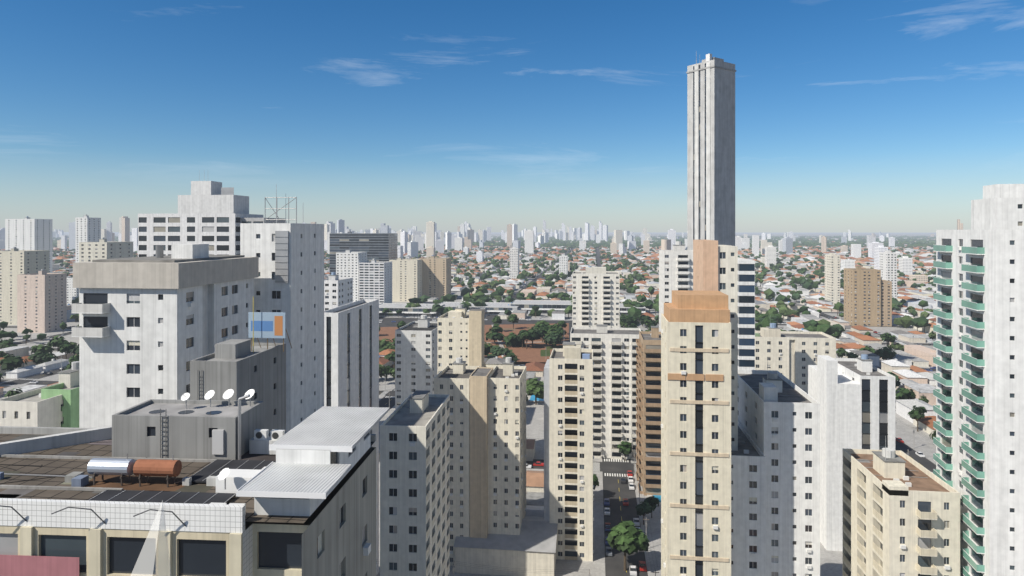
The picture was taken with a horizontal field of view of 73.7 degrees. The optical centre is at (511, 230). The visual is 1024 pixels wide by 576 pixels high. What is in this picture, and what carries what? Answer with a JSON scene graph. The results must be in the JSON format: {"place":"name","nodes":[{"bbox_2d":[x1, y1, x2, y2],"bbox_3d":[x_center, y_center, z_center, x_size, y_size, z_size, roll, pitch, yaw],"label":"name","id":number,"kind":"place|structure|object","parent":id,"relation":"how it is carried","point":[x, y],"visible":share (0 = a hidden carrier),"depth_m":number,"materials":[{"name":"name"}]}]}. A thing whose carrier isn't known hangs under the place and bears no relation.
{"place":"outdoors","nodes":[
{"label":"outdoors","id":0,"kind":"place"},
{"bbox_2d":[0,262,935,575],"bbox_3d":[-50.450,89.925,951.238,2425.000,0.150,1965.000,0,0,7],"label":"block pavement","id":1,"kind":"structure","parent":0,"point":[832,562],"depth_m":287.82,"materials":[{"name":"concrete"}]},
{"bbox_2d":[72,244,258,427],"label":"building","id":2,"kind":"structure","parent":1,"relation":"on","point":[149,328],"depth_m":86.24,"materials":[{"name":"white concrete"}]},
{"bbox_2d":[453,395,660,575],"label":"low-rise building","id":3,"kind":"structure","parent":1,"relation":"on","point":[531,547],"depth_m":179.03,"materials":[{"name":"concrete"}]},
{"bbox_2d":[376,336,932,575],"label":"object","id":4,"kind":"object","parent":1,"relation":"on","point":[646,519],"visible":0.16,"depth_m":221.99,"materials":[{"name":"concrete"}]},
{"bbox_2d":[659,241,692,331],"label":"building","id":5,"kind":"structure","parent":1,"relation":"on","point":[676,268],"depth_m":300.61,"materials":[{"name":"white concrete"}]},
{"bbox_2d":[843,436,959,575],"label":"building","id":6,"kind":"structure","parent":1,"relation":"on","point":[901,513],"depth_m":117.07,"materials":[{"name":"beige concrete"}]},
{"bbox_2d":[933,184,1023,575],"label":"building","id":7,"kind":"structure","parent":1,"relation":"on","point":[978,377],"depth_m":108.91,"materials":[{"name":"white concrete"}]},
{"bbox_2d":[0,232,935,575],"bbox_3d":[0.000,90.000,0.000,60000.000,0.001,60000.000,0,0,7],"label":"ground","id":8,"kind":"structure","parent":0,"point":[614,492],"depth_m":268.17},
{"bbox_2d":[0,247,48,324],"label":"building","id":9,"kind":"structure","parent":8,"relation":"on","point":[14,262],"depth_m":649.90,"materials":[{"name":"beige concrete"}]},
{"bbox_2d":[5,216,52,272],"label":"building","id":10,"kind":"structure","parent":8,"relation":"on","point":[27,233],"depth_m":901.48,"materials":[{"name":"white concrete"}]},
{"bbox_2d":[0,356,78,426],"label":"building","id":11,"kind":"structure","parent":8,"relation":"on","point":[31,408],"depth_m":116.54,"materials":[{"name":"white concrete"}]},
{"bbox_2d":[17,269,66,332],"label":"building","id":12,"kind":"structure","parent":8,"relation":"on","point":[41,300],"depth_m":601.12,"materials":[{"name":"beige concrete"}]},
{"bbox_2d":[41,383,78,427],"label":"building","id":13,"kind":"structure","parent":8,"relation":"on","point":[70,408],"depth_m":120.08,"materials":[{"name":"green paint"}]},
{"bbox_2d":[67,277,78,304],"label":"building","id":14,"kind":"structure","parent":8,"relation":"on","point":[72,293],"depth_m":806.18,"materials":[{"name":"white concrete"}]},
{"bbox_2d":[75,215,100,262],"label":"building","id":15,"kind":"structure","parent":8,"relation":"on","point":[87,229],"depth_m":900.94,"materials":[{"name":"white concrete"}]},
{"bbox_2d":[79,238,132,261],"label":"building","id":16,"kind":"structure","parent":8,"relation":"on","point":[102,248],"depth_m":521.15,"materials":[{"name":"beige concrete"}]},
{"bbox_2d":[0,389,389,575],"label":"building","id":17,"kind":"structure","parent":8,"relation":"on","point":[183,486],"depth_m":41.64,"materials":[{"name":"grey concrete"}]},
{"bbox_2d":[138,181,284,256],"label":"building","id":18,"kind":"structure","parent":8,"relation":"on","point":[213,214],"depth_m":251.26,"materials":[{"name":"white concrete"}]},
{"bbox_2d":[190,297,291,431],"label":"building","id":19,"kind":"structure","parent":8,"relation":"on","point":[239,367],"depth_m":77.30,"materials":[{"name":"concrete"}]},
{"bbox_2d":[240,189,323,431],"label":"building","id":20,"kind":"structure","parent":8,"relation":"on","point":[289,280],"depth_m":109.77,"materials":[{"name":"white concrete"}]},
{"bbox_2d":[324,272,352,310],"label":"building","id":21,"kind":"structure","parent":8,"relation":"on","point":[338,291],"depth_m":331.24,"materials":[{"name":"white concrete"}]},
{"bbox_2d":[324,299,378,575],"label":"building","id":22,"kind":"structure","parent":8,"relation":"on","point":[351,354],"depth_m":161.17,"materials":[{"name":"white concrete"}]},
{"bbox_2d":[336,250,366,301],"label":"building","id":23,"kind":"structure","parent":8,"relation":"on","point":[347,263],"depth_m":769.94,"materials":[{"name":"white concrete"}]},
{"bbox_2d":[330,231,396,274],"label":"building","id":24,"kind":"structure","parent":8,"relation":"on","point":[382,247],"depth_m":900.37,"materials":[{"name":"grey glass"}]},
{"bbox_2d":[359,259,391,303],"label":"building","id":25,"kind":"structure","parent":8,"relation":"on","point":[375,279],"depth_m":760.64,"materials":[{"name":"white concrete"}]},
{"bbox_2d":[389,256,421,301],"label":"building","id":26,"kind":"structure","parent":8,"relation":"on","point":[406,279],"depth_m":860.12,"materials":[{"name":"beige concrete"}]},
{"bbox_2d":[379,303,444,316],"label":"shop building","id":27,"kind":"structure","parent":8,"relation":"on","point":[406,312],"depth_m":712.11,"materials":[{"name":"white concrete"}]},
{"bbox_2d":[380,390,449,575],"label":"building","id":28,"kind":"structure","parent":8,"relation":"on","point":[415,483],"depth_m":108.29,"materials":[{"name":"grey concrete"}]},
{"bbox_2d":[395,314,436,409],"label":"building","id":29,"kind":"structure","parent":8,"relation":"on","point":[415,355],"depth_m":290.31,"materials":[{"name":"white concrete"}]},
{"bbox_2d":[419,255,450,299],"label":"building","id":30,"kind":"structure","parent":8,"relation":"on","point":[436,277],"depth_m":879.99,"materials":[{"name":"beige concrete"}]},
{"bbox_2d":[434,357,479,565],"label":"building","id":31,"kind":"structure","parent":8,"relation":"on","point":[453,381],"depth_m":182.83,"materials":[{"name":"beige concrete"}]},
{"bbox_2d":[437,304,483,374],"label":"building","id":32,"kind":"structure","parent":8,"relation":"on","point":[460,331],"depth_m":249.90,"materials":[{"name":"beige concrete"}]},
{"bbox_2d":[0,333,924,571],"bbox_3d":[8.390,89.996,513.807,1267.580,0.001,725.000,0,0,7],"label":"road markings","id":33,"kind":"object","parent":8,"relation":"on","point":[595,467],"visible":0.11,"depth_m":265.84,"materials":[{"name":"paint"}]},
{"bbox_2d":[0,236,935,505],"bbox_3d":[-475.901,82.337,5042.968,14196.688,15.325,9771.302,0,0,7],"label":"houses","id":34,"kind":"structure","parent":8,"relation":"on","point":[910,362],"depth_m":808.80,"materials":[{"name":"tile"}]},
{"bbox_2d":[0,235,935,339],"bbox_3d":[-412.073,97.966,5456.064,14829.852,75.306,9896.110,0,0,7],"label":"houses","id":35,"kind":"structure","parent":8,"relation":"on","point":[478,297],"depth_m":1204.48,"materials":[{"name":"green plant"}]},
{"bbox_2d":[0,313,935,570],"bbox_3d":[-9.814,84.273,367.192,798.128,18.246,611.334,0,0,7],"label":"trees","id":36,"kind":"object","parent":8,"relation":"on","point":[628,537],"visible":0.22,"depth_m":458.90,"materials":[{"name":"green plant"}]},
{"bbox_2d":[439,302,518,314],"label":"shop building","id":37,"kind":"structure","parent":8,"relation":"on","point":[493,308],"depth_m":732.37,"materials":[{"name":"white concrete"}]},
{"bbox_2d":[23,309,935,575],"bbox_3d":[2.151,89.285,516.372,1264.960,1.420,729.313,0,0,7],"label":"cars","id":38,"kind":"object","parent":8,"relation":"on","point":[642,567],"visible":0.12,"depth_m":242.35,"materials":[{"name":"paint"}]},
{"bbox_2d":[0,216,962,282],"bbox_3d":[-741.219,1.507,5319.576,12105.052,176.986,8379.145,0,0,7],"label":"distant buildings","id":39,"kind":"structure","parent":8,"relation":"on","point":[412,240],"depth_m":2921.93,"materials":[{"name":"grey concrete"}]},
{"bbox_2d":[470,367,492,537],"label":"building","id":40,"kind":"structure","parent":8,"relation":"on","point":[479,376],"depth_m":182.02,"materials":[{"name":"beige concrete"}]},
{"bbox_2d":[488,357,525,534],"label":"building","id":41,"kind":"structure","parent":8,"relation":"on","point":[506,447],"depth_m":183.13,"materials":[{"name":"beige concrete"}]},
{"bbox_2d":[510,247,518,278],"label":"building","id":42,"kind":"structure","parent":8,"relation":"on","point":[514,262],"depth_m":1218.05,"materials":[{"name":"white concrete"}]},
{"bbox_2d":[510,300,571,313],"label":"shop building","id":43,"kind":"structure","parent":8,"relation":"on","point":[545,306],"depth_m":738.64,"materials":[{"name":"white concrete"}]},
{"bbox_2d":[559,254,567,278],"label":"building","id":44,"kind":"structure","parent":8,"relation":"on","point":[563,263],"depth_m":1254.00,"materials":[{"name":"white concrete"}]},
{"bbox_2d":[544,342,593,560],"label":"building","id":45,"kind":"structure","parent":8,"relation":"on","point":[568,439],"depth_m":186.28,"materials":[{"name":"beige concrete"}]},
{"bbox_2d":[572,266,619,327],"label":"building","id":46,"kind":"structure","parent":8,"relation":"on","point":[595,295],"depth_m":399.96,"materials":[{"name":"white concrete"}]},
{"bbox_2d":[570,324,640,459],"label":"building","id":47,"kind":"structure","parent":8,"relation":"on","point":[615,354],"depth_m":269.62,"materials":[{"name":"white concrete"}]},
{"bbox_2d":[620,303,645,314],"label":"shop building","id":48,"kind":"structure","parent":8,"relation":"on","point":[623,310],"depth_m":721.59,"materials":[{"name":"white concrete"}]},
{"bbox_2d":[636,326,660,495],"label":"building","id":49,"kind":"structure","parent":8,"relation":"on","point":[648,408],"depth_m":232.29,"materials":[{"name":"brown concrete"}]},
{"bbox_2d":[661,290,730,575],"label":"building","id":50,"kind":"structure","parent":8,"relation":"on","point":[695,433],"depth_m":118.22,"materials":[{"name":"beige concrete"}]},
{"bbox_2d":[693,240,717,290],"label":"rooftop tower","id":51,"kind":"structure","parent":50,"relation":"on","point":[705,265],"depth_m":132.12,"materials":[{"name":"orange concrete"}]},
{"bbox_2d":[686,54,735,249],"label":"building","id":52,"kind":"structure","parent":8,"relation":"on","point":[710,147],"depth_m":356.04,"materials":[{"name":"concrete"}]},
{"bbox_2d":[718,245,737,450],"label":"building","id":53,"kind":"structure","parent":8,"relation":"on","point":[728,270],"depth_m":131.89,"materials":[{"name":"white concrete"}]},
{"bbox_2d":[738,257,754,369],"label":"building","id":54,"kind":"structure","parent":8,"relation":"on","point":[746,314],"depth_m":205.09,"materials":[{"name":"white concrete"}]},
{"bbox_2d":[731,421,765,575],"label":"apartment building","id":55,"kind":"structure","parent":8,"relation":"on","point":[748,507],"depth_m":125.92,"materials":[{"name":"grey concrete"}]},
{"bbox_2d":[738,359,819,575],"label":"building","id":56,"kind":"structure","parent":8,"relation":"on","point":[778,416],"depth_m":127.16,"materials":[{"name":"white concrete"}]},
{"bbox_2d":[755,323,835,393],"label":"building","id":57,"kind":"structure","parent":8,"relation":"on","point":[791,355],"depth_m":252.54,"materials":[{"name":"beige concrete"}]},
{"bbox_2d":[825,253,839,304],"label":"building","id":58,"kind":"structure","parent":8,"relation":"on","point":[832,277],"depth_m":801.59,"materials":[{"name":"beige concrete"}]},
{"bbox_2d":[808,354,894,550],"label":"building","id":59,"kind":"structure","parent":8,"relation":"on","point":[854,398],"depth_m":191.30,"materials":[{"name":"white concrete"}]},
{"bbox_2d":[844,266,880,326],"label":"building","id":60,"kind":"structure","parent":8,"relation":"on","point":[862,296],"depth_m":640.49,"materials":[{"name":"brown concrete"}]},
{"bbox_2d":[881,277,891,325],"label":"building","id":61,"kind":"structure","parent":8,"relation":"on","point":[886,302],"depth_m":639.92,"materials":[{"name":"brown concrete"}]},
{"bbox_2d":[879,250,896,298],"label":"building","id":62,"kind":"structure","parent":8,"relation":"on","point":[887,263],"depth_m":793.68,"materials":[{"name":"white concrete"}]},
{"bbox_2d":[379,323,568,367],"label":"park ground","id":63,"kind":"structure","parent":0,"point":[542,353],"depth_m":537.54,"materials":[{"name":"soil"},{"name":"foliage"}]},
{"bbox_2d":[0,0,1023,232],"label":"sky","id":64,"kind":"structure","parent":0,"point":[856,116],"materials":[{"name":"blue"}]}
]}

